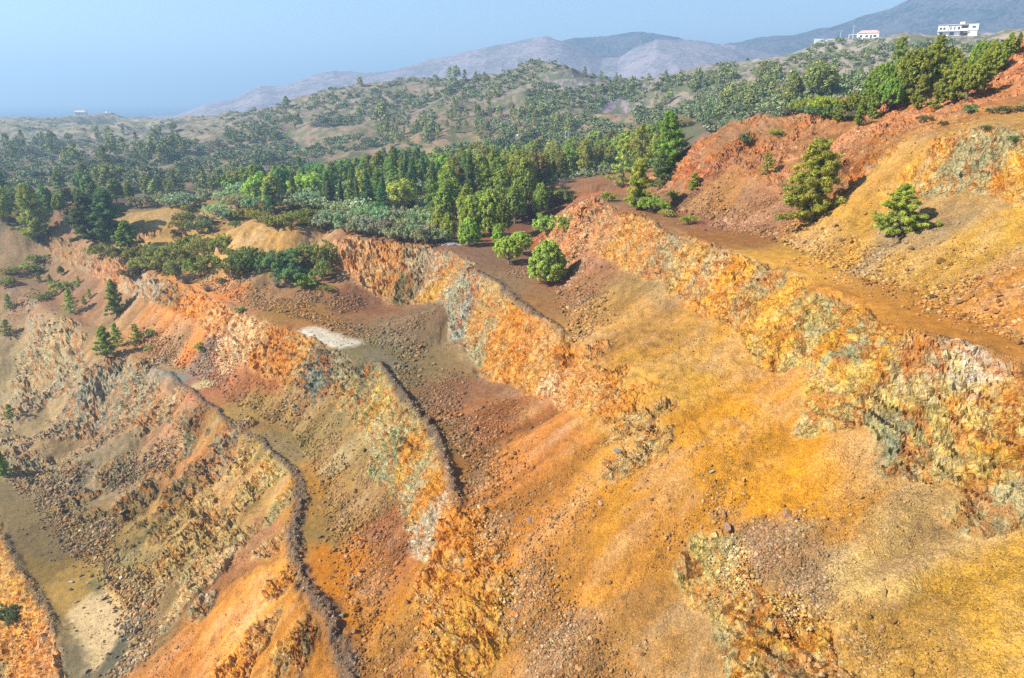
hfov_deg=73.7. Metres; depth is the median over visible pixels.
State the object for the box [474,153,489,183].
round pine
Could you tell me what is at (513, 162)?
round pine
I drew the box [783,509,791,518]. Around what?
boulder
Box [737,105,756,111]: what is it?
bush
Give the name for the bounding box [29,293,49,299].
bush
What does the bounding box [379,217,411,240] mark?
bush
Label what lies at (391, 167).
pine tree
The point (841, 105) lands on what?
pine tree
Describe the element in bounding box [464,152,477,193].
cypress tree
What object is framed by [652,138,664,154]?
round pine
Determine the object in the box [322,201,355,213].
bush
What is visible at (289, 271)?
bush
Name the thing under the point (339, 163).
round pine
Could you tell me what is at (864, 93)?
pine tree
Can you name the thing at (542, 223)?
bush
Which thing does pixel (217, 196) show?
bush
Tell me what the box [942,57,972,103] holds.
pine tree
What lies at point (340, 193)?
cypress tree
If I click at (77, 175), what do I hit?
pine tree
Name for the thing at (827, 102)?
bush
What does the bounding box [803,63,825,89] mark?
round pine
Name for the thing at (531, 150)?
round pine
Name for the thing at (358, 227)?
bush
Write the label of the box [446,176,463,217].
round pine
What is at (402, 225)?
bush
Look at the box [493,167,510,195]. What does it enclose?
round pine
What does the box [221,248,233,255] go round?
bush
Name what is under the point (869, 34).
bungalow
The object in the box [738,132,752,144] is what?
bush
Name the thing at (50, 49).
sky
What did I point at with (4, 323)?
pine tree
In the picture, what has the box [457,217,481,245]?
round pine
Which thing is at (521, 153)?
round pine
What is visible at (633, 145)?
round pine
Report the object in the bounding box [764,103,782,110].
bush
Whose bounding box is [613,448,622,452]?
boulder
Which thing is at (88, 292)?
pine tree
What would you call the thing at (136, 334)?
pine tree
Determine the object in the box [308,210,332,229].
bush
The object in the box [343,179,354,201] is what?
pine tree
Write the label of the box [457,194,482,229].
round pine
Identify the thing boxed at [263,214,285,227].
bush
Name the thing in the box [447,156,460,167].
round pine
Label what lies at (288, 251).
bush
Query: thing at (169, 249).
bush
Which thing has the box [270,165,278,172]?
round pine
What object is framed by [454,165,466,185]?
round pine
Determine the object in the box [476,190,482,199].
round pine
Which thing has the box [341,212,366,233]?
bush
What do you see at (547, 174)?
round pine
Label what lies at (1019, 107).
bush
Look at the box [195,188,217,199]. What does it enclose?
bush
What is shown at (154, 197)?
bush
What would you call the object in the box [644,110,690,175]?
pine tree
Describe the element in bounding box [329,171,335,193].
cypress tree
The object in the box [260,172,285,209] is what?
round pine
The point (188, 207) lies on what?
bush
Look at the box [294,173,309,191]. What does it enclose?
round pine
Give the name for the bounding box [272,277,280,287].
dry bush
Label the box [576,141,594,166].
pine tree
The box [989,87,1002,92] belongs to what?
bush
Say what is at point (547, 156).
cypress tree
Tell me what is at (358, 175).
round pine
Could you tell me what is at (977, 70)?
round pine
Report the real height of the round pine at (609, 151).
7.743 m
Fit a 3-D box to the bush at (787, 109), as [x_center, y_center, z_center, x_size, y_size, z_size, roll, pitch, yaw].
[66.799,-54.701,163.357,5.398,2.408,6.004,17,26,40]
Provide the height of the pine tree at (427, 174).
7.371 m
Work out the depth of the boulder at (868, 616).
33.80 m
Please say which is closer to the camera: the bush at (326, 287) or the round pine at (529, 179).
the bush at (326, 287)
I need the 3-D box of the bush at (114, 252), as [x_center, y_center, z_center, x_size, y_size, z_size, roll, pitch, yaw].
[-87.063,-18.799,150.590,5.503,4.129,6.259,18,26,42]
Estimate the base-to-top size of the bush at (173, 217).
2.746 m
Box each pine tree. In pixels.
[0,171,9,188]
[0,185,13,224]
[0,319,15,336]
[0,451,15,477]
[3,294,13,308]
[3,404,17,418]
[8,183,51,243]
[34,272,42,280]
[35,184,51,208]
[46,274,54,281]
[49,170,70,194]
[56,266,64,275]
[61,289,81,312]
[62,192,100,241]
[71,162,98,188]
[71,172,81,189]
[80,296,86,303]
[86,289,91,298]
[87,187,129,241]
[91,325,116,357]
[92,144,114,166]
[103,279,123,315]
[108,323,123,345]
[110,220,144,249]
[125,324,144,344]
[167,170,180,192]
[259,182,276,214]
[294,155,303,170]
[324,162,342,190]
[337,167,346,190]
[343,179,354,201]
[364,156,370,165]
[368,168,382,200]
[375,168,385,183]
[381,146,385,157]
[384,154,399,180]
[385,152,398,169]
[385,172,394,193]
[387,146,398,157]
[390,174,408,210]
[396,149,409,166]
[397,162,406,179]
[406,147,411,157]
[413,164,425,182]
[415,147,421,158]
[418,178,442,213]
[420,167,431,193]
[433,152,443,164]
[454,142,464,154]
[459,153,466,164]
[464,158,484,189]
[474,165,493,191]
[487,148,499,185]
[502,148,509,158]
[505,150,513,185]
[531,182,549,216]
[537,139,544,151]
[549,150,556,176]
[552,149,568,178]
[576,139,592,176]
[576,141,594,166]
[591,143,605,167]
[594,131,602,146]
[605,133,634,185]
[623,157,655,209]
[631,123,651,166]
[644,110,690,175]
[647,154,671,190]
[687,172,701,189]
[755,61,767,81]
[756,152,777,174]
[774,136,846,226]
[829,99,847,123]
[830,70,841,88]
[854,99,867,126]
[858,75,879,109]
[867,89,880,118]
[870,183,943,238]
[876,35,910,73]
[887,58,917,106]
[908,76,930,109]
[916,34,953,95]
[917,44,938,92]
[928,78,948,110]
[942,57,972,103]
[972,52,995,93]
[983,40,1003,74]
[1001,38,1010,52]
[1007,32,1018,54]
[1014,31,1023,49]
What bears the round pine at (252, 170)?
on the ground
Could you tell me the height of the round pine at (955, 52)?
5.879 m
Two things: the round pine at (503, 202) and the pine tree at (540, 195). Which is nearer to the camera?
the round pine at (503, 202)
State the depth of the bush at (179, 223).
161.55 m
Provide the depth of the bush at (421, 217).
129.56 m
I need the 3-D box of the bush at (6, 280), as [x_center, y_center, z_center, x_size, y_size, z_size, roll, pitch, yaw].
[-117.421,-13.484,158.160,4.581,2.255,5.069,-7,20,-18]
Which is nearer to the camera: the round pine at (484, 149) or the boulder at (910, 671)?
the boulder at (910, 671)
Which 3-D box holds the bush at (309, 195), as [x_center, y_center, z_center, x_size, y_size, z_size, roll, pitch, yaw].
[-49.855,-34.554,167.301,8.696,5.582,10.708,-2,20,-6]
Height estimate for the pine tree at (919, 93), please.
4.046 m
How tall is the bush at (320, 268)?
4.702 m
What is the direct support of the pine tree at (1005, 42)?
on the ground
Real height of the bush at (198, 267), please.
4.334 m
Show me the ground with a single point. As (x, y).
(894, 391)
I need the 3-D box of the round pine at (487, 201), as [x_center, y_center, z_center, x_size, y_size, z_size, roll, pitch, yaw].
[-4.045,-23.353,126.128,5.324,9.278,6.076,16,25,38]
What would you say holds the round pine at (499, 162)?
on the ground
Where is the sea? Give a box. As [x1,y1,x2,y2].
[0,100,225,117]
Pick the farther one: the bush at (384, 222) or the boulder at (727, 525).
the bush at (384, 222)
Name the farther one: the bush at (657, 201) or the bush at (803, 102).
the bush at (803, 102)
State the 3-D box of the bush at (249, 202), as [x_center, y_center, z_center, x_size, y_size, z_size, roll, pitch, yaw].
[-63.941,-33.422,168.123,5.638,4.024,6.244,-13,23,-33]
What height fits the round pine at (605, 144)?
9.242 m
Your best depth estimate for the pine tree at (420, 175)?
182.48 m
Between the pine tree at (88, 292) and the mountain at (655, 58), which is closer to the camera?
the pine tree at (88, 292)
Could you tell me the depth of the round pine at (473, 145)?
269.46 m
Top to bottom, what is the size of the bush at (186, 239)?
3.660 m
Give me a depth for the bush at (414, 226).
119.98 m
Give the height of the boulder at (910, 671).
0.218 m
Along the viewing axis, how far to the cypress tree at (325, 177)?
164.65 m
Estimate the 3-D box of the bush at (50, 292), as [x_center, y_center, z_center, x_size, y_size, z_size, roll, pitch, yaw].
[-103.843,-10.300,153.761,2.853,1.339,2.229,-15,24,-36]
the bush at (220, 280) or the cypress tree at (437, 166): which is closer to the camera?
the bush at (220, 280)
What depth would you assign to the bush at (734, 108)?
223.24 m
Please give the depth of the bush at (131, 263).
142.18 m
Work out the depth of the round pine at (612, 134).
263.35 m
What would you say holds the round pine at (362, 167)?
on the ground
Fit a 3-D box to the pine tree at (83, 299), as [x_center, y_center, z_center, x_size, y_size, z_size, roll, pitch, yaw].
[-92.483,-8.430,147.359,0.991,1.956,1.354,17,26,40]
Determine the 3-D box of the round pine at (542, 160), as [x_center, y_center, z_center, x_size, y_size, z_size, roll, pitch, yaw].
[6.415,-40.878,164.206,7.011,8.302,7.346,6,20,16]
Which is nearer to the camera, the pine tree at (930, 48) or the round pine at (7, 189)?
the pine tree at (930, 48)
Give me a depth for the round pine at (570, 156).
200.06 m
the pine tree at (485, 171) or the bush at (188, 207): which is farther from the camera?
the bush at (188, 207)
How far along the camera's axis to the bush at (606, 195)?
97.96 m
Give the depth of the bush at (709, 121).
223.29 m
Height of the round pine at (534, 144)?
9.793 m
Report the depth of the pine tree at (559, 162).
189.36 m
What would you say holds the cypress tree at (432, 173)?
on the ground
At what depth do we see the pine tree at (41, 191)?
180.32 m
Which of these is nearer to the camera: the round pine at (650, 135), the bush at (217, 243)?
the bush at (217, 243)
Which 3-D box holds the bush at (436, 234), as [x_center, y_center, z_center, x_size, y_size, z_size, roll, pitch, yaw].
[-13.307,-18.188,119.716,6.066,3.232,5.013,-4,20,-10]
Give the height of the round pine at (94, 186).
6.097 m
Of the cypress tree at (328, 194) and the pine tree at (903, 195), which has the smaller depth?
the pine tree at (903, 195)
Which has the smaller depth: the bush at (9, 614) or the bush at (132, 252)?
the bush at (9, 614)
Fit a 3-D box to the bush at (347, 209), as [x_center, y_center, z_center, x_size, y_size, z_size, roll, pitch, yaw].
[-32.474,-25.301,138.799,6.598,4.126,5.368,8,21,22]
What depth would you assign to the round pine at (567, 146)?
237.25 m
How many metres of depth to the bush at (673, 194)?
92.39 m
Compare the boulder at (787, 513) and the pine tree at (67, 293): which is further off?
the pine tree at (67, 293)
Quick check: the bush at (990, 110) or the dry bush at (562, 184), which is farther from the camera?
the dry bush at (562, 184)
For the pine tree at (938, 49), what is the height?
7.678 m
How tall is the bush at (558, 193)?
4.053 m
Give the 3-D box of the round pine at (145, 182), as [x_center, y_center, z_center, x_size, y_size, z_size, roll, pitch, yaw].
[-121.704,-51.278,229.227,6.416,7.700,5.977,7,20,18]
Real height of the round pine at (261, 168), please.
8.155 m
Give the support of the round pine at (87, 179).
on the ground
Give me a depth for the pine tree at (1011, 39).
86.92 m
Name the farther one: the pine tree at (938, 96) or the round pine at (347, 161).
the round pine at (347, 161)
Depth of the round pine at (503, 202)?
124.63 m
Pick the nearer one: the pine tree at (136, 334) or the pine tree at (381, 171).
the pine tree at (136, 334)
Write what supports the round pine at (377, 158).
on the ground
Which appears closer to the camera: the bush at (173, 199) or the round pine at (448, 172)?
the round pine at (448, 172)
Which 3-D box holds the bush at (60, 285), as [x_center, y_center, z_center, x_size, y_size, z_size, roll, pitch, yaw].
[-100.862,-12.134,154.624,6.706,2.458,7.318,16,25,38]
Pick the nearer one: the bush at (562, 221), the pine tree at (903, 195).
the pine tree at (903, 195)
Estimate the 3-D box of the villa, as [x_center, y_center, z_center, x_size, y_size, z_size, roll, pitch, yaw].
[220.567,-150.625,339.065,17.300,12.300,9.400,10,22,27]
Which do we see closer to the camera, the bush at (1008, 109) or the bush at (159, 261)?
the bush at (1008, 109)
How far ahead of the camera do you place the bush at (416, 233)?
118.45 m
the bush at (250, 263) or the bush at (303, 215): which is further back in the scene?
the bush at (303, 215)
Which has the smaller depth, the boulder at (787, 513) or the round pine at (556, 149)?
the boulder at (787, 513)
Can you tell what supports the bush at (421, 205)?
on the ground
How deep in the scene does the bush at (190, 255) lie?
142.16 m
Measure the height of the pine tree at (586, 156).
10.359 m
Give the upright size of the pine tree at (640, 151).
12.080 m
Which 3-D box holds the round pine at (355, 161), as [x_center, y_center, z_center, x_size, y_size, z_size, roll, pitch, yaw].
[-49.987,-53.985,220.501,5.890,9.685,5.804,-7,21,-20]
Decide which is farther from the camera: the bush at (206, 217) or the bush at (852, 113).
the bush at (206, 217)
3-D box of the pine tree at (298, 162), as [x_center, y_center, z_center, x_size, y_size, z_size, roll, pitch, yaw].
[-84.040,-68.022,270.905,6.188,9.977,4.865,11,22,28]
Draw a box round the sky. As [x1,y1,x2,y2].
[0,0,906,99]
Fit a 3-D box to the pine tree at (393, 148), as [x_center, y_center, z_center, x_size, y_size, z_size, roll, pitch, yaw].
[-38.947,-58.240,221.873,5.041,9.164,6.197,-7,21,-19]
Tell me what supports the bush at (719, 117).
on the ground
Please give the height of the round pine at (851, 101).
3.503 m
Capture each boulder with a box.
[411,646,417,651]
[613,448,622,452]
[724,522,730,530]
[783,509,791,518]
[866,613,871,619]
[881,588,886,596]
[888,619,897,624]
[905,667,913,675]
[936,257,945,263]
[991,307,998,313]
[993,293,1003,296]
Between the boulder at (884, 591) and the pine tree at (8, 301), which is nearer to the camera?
the boulder at (884, 591)
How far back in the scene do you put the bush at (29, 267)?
164.54 m
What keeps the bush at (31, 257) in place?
on the ground
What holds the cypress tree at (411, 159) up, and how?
on the ground
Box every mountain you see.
[148,36,782,118]
[563,32,683,57]
[727,0,1023,55]
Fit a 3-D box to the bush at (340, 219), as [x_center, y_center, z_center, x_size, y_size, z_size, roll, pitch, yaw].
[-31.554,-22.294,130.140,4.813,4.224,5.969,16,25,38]
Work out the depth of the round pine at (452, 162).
172.96 m
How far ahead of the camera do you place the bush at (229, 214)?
163.90 m
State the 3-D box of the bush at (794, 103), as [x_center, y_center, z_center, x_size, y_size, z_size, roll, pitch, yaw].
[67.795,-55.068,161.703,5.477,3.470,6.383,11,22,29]
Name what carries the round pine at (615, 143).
on the ground
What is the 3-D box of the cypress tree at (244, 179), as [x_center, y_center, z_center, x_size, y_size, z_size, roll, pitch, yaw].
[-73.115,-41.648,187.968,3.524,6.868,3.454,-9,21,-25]
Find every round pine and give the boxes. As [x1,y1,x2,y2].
[4,187,14,205]
[44,187,51,208]
[50,194,65,215]
[57,187,70,207]
[69,188,80,202]
[79,174,96,194]
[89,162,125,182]
[89,181,97,194]
[106,178,124,201]
[122,181,134,197]
[140,175,157,195]
[162,178,178,193]
[226,167,247,179]
[239,176,263,199]
[241,163,259,181]
[253,171,264,194]
[257,164,267,175]
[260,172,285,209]
[267,167,289,188]
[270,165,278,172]
[286,176,304,191]
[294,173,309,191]
[298,164,313,172]
[301,171,323,192]
[307,167,323,175]
[314,162,324,168]
[334,158,348,175]
[343,158,350,170]
[351,157,359,173]
[355,170,370,198]
[356,162,371,178]
[369,151,383,176]
[383,157,395,174]
[386,178,418,214]
[409,149,418,157]
[430,208,442,238]
[432,147,445,155]
[432,180,458,213]
[435,156,447,169]
[437,164,461,187]
[439,211,457,241]
[442,160,454,170]
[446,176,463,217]
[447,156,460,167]
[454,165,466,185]
[455,183,475,215]
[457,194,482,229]
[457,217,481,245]
[466,141,482,152]
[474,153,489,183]
[475,144,490,155]
[476,188,504,235]
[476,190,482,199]
[487,155,510,184]
[490,192,512,229]
[491,223,505,242]
[492,236,523,263]
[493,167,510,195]
[504,155,532,178]
[504,185,527,223]
[509,150,525,160]
[509,155,537,211]
[511,231,532,249]
[523,140,541,153]
[525,146,538,155]
[527,239,568,283]
[529,152,551,181]
[539,160,553,183]
[544,146,562,160]
[545,140,561,150]
[561,148,577,174]
[565,144,575,150]
[566,140,579,149]
[591,146,605,168]
[602,145,617,164]
[603,129,617,141]
[603,141,611,156]
[611,136,621,157]
[628,133,650,157]
[629,130,637,139]
[645,121,661,134]
[645,133,662,160]
[647,132,654,142]
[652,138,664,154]
[781,72,805,101]
[800,60,836,97]
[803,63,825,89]
[843,93,859,117]
[867,61,898,108]
[878,76,903,112]
[895,45,936,100]
[935,44,962,90]
[953,59,988,100]
[968,40,990,60]
[992,44,1009,68]
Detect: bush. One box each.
[0,266,22,274]
[0,275,15,285]
[0,603,19,626]
[17,262,44,272]
[24,253,49,261]
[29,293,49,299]
[44,290,57,295]
[45,280,79,290]
[86,243,109,256]
[103,244,128,262]
[116,267,140,276]
[121,244,145,258]
[125,195,152,207]
[127,257,147,269]
[133,251,175,271]
[136,249,155,269]
[138,243,163,253]
[142,190,165,204]
[143,329,154,335]
[150,245,185,259]
[155,194,179,207]
[160,192,200,204]
[161,257,191,278]
[163,236,185,249]
[167,218,192,228]
[169,226,187,238]
[170,213,187,220]
[170,246,201,261]
[174,211,197,219]
[177,272,194,283]
[180,203,196,211]
[181,233,202,248]
[181,258,209,278]
[184,218,215,233]
[184,235,214,256]
[186,194,206,206]
[193,342,203,350]
[194,213,217,223]
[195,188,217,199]
[196,252,221,268]
[200,201,231,216]
[200,284,211,291]
[206,233,232,252]
[210,189,240,203]
[211,261,245,278]
[214,277,226,283]
[217,208,237,220]
[218,254,255,270]
[220,192,248,207]
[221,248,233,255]
[225,182,241,193]
[228,221,243,226]
[228,245,265,264]
[231,208,253,218]
[233,306,244,312]
[240,195,263,209]
[244,209,268,219]
[255,249,295,275]
[257,213,272,226]
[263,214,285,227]
[268,262,309,284]
[272,191,309,210]
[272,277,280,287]
[275,211,302,225]
[278,243,313,264]
[284,210,313,224]
[292,187,322,207]
[292,272,317,286]
[293,237,339,264]
[296,207,325,219]
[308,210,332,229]
[309,258,332,280]
[316,284,333,290]
[321,209,342,228]
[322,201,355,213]
[333,210,356,231]
[336,204,358,218]
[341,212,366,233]
[347,204,378,217]
[349,214,377,236]
[358,215,382,237]
[366,205,394,220]
[373,215,395,238]
[378,205,417,221]
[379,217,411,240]
[380,194,411,207]
[395,217,418,241]
[396,209,420,221]
[402,219,422,242]
[404,209,431,225]
[409,222,442,243]
[413,199,434,213]
[420,227,452,243]
[532,213,560,235]
[545,185,578,203]
[557,214,571,232]
[558,178,567,188]
[600,191,618,201]
[629,193,670,211]
[657,209,678,216]
[664,190,678,199]
[676,117,692,126]
[679,215,701,223]
[700,119,716,124]
[709,114,723,119]
[723,104,741,112]
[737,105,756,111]
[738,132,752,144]
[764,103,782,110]
[768,129,784,134]
[779,106,804,115]
[786,99,805,113]
[796,94,835,109]
[797,105,825,116]
[807,95,839,108]
[817,104,838,118]
[839,108,857,120]
[916,115,933,120]
[936,121,948,124]
[962,103,980,113]
[977,124,993,129]
[984,108,997,112]
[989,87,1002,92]
[995,105,1016,113]
[1007,135,1023,141]
[1010,104,1023,111]
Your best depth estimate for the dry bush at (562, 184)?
150.84 m
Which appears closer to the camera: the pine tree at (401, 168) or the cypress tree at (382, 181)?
the cypress tree at (382, 181)
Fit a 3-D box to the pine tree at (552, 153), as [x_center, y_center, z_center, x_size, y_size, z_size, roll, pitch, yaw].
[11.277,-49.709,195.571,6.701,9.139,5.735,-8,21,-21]
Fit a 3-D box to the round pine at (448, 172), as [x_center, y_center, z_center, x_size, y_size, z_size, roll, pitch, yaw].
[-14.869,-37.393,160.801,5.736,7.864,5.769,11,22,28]
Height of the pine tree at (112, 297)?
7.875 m
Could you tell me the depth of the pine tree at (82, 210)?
161.79 m
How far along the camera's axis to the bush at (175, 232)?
157.42 m
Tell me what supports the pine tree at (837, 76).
on the ground
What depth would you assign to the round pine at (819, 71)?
173.11 m
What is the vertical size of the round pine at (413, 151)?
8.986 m
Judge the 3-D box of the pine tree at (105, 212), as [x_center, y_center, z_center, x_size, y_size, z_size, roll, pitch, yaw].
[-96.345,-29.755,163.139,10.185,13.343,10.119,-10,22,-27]
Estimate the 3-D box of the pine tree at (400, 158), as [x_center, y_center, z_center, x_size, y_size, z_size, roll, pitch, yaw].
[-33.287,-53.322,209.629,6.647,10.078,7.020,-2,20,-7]
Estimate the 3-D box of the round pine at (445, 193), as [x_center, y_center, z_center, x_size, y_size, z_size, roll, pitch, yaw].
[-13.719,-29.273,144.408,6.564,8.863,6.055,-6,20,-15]
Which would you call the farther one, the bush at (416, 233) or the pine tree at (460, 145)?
the pine tree at (460, 145)
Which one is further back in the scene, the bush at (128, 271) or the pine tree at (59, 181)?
the pine tree at (59, 181)
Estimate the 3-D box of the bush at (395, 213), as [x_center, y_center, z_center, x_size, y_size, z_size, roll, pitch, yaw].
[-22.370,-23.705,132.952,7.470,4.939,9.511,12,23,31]
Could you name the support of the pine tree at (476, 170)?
on the ground
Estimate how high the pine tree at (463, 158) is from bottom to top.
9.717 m
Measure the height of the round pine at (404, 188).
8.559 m
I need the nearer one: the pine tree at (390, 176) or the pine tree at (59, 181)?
the pine tree at (390, 176)
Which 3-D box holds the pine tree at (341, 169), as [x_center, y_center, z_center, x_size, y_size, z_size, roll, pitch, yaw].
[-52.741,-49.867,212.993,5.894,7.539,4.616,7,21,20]
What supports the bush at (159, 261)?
on the ground
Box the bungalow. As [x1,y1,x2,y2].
[848,30,879,39]
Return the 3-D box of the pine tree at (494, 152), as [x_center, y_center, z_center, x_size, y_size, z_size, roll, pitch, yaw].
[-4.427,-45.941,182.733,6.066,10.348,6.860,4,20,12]
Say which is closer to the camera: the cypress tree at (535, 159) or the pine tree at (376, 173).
the cypress tree at (535, 159)
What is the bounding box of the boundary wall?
[814,39,832,43]
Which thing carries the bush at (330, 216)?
on the ground
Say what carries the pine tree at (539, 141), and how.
on the ground
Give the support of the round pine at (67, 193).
on the ground
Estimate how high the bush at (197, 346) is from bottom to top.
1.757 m
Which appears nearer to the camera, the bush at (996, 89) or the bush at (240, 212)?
the bush at (996, 89)
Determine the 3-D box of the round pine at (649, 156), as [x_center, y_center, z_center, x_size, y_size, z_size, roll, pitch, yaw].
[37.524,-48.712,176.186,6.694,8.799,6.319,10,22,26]
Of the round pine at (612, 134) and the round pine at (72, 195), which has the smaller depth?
the round pine at (72, 195)
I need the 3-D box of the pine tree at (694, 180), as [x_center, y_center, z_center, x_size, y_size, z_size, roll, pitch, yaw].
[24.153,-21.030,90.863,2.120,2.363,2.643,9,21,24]
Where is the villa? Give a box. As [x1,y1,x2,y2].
[937,22,979,35]
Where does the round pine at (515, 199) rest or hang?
on the ground
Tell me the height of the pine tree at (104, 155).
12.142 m
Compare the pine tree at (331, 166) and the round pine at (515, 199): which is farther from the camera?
the pine tree at (331, 166)
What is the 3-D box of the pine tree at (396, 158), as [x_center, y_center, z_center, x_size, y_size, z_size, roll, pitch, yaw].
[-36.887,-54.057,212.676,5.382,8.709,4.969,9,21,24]
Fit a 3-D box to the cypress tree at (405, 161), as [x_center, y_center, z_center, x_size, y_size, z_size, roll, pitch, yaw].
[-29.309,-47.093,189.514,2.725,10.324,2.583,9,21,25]
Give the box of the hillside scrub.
[0,36,1017,218]
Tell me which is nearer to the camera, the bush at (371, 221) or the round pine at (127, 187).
the bush at (371, 221)
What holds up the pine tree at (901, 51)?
on the ground
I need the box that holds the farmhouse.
[73,109,87,115]
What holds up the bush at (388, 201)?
on the ground
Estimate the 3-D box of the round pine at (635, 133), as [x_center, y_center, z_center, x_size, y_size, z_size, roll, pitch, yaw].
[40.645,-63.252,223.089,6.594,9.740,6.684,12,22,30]
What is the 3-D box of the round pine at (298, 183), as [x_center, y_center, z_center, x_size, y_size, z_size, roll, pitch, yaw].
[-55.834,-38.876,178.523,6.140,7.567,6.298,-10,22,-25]
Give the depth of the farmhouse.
803.06 m
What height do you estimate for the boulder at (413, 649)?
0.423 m
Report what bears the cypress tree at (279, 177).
on the ground
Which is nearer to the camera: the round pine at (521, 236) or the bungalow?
the round pine at (521, 236)
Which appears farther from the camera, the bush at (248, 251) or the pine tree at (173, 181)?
the pine tree at (173, 181)
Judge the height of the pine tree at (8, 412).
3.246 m
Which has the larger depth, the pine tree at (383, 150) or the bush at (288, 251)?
the pine tree at (383, 150)
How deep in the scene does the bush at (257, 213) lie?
141.17 m
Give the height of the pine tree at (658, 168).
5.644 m
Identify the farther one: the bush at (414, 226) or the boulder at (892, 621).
the bush at (414, 226)
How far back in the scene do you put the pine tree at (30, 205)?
171.72 m
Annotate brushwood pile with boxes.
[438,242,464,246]
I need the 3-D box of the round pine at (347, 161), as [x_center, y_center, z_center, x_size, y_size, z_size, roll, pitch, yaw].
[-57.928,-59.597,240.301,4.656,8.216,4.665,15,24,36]
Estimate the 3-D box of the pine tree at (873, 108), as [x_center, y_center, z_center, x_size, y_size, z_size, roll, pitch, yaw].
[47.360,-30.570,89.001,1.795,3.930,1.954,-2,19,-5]
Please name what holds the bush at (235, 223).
on the ground
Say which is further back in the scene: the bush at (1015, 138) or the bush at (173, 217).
the bush at (173, 217)
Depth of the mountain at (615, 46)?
1684.27 m
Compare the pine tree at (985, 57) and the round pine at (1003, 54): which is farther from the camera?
the round pine at (1003, 54)
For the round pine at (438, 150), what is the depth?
258.05 m
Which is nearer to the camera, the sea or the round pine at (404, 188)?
the round pine at (404, 188)
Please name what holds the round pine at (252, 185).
on the ground
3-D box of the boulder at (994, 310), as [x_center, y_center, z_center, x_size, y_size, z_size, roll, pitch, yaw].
[31.685,-1.860,44.838,0.387,0.469,0.535,-17,2,18]
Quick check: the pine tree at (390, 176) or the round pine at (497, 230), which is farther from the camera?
the pine tree at (390, 176)
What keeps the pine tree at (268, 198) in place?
on the ground
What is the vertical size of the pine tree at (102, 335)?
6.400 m
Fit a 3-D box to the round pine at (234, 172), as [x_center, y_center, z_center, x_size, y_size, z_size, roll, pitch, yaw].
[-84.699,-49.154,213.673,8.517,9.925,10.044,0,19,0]
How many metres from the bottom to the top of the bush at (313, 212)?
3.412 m
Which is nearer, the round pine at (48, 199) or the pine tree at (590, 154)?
the round pine at (48, 199)
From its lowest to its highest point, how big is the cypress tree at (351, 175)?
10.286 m
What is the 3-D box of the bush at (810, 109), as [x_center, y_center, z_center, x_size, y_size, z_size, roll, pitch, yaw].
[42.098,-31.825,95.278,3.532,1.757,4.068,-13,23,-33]
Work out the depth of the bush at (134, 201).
183.93 m
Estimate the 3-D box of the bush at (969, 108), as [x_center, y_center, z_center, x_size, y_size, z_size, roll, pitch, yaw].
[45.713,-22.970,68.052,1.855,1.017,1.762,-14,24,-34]
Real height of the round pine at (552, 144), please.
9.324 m
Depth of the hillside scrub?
322.30 m
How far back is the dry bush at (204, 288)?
127.15 m
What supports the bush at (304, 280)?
on the ground
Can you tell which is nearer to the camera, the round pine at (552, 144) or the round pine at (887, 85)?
the round pine at (887, 85)
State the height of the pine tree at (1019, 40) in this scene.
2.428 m
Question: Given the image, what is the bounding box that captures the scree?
[0,39,1023,677]
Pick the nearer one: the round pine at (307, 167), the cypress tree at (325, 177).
the cypress tree at (325, 177)
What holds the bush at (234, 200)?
on the ground
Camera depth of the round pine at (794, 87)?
179.88 m
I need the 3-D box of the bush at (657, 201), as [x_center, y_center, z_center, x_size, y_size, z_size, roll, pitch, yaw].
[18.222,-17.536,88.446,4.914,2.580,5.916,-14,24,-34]
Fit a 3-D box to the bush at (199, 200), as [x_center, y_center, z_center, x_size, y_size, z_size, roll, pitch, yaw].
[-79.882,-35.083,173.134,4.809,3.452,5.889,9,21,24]
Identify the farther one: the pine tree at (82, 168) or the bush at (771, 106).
the pine tree at (82, 168)
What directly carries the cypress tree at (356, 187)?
on the ground
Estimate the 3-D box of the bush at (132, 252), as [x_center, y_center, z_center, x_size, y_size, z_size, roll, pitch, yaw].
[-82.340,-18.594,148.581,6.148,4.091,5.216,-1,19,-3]
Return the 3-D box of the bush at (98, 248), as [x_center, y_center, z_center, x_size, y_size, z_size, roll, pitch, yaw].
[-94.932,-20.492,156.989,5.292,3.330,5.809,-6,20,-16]
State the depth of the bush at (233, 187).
191.82 m
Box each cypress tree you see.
[241,176,246,183]
[275,168,289,205]
[289,172,298,209]
[318,172,335,208]
[324,180,333,208]
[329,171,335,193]
[337,180,343,201]
[347,163,360,199]
[354,178,359,200]
[360,171,374,203]
[374,183,388,209]
[380,176,386,195]
[402,150,408,179]
[406,171,414,207]
[408,164,417,194]
[409,156,418,192]
[419,156,426,179]
[427,161,438,193]
[435,160,440,179]
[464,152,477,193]
[501,140,505,148]
[533,149,539,181]
[542,153,550,182]
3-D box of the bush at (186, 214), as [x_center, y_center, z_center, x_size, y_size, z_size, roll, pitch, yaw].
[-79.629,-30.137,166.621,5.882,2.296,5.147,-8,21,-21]
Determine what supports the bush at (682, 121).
on the ground
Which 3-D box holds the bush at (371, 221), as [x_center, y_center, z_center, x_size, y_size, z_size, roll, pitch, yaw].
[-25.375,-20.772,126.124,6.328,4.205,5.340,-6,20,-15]
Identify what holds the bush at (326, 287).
on the ground
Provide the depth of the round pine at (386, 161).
205.73 m
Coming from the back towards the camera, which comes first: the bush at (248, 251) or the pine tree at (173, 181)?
the pine tree at (173, 181)
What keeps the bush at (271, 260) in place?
on the ground
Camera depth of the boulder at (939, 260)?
52.68 m
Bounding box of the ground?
[0,29,1023,677]
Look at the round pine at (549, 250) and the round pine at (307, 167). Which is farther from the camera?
the round pine at (307, 167)
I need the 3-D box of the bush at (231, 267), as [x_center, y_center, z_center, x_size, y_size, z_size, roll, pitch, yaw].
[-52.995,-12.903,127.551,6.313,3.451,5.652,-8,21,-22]

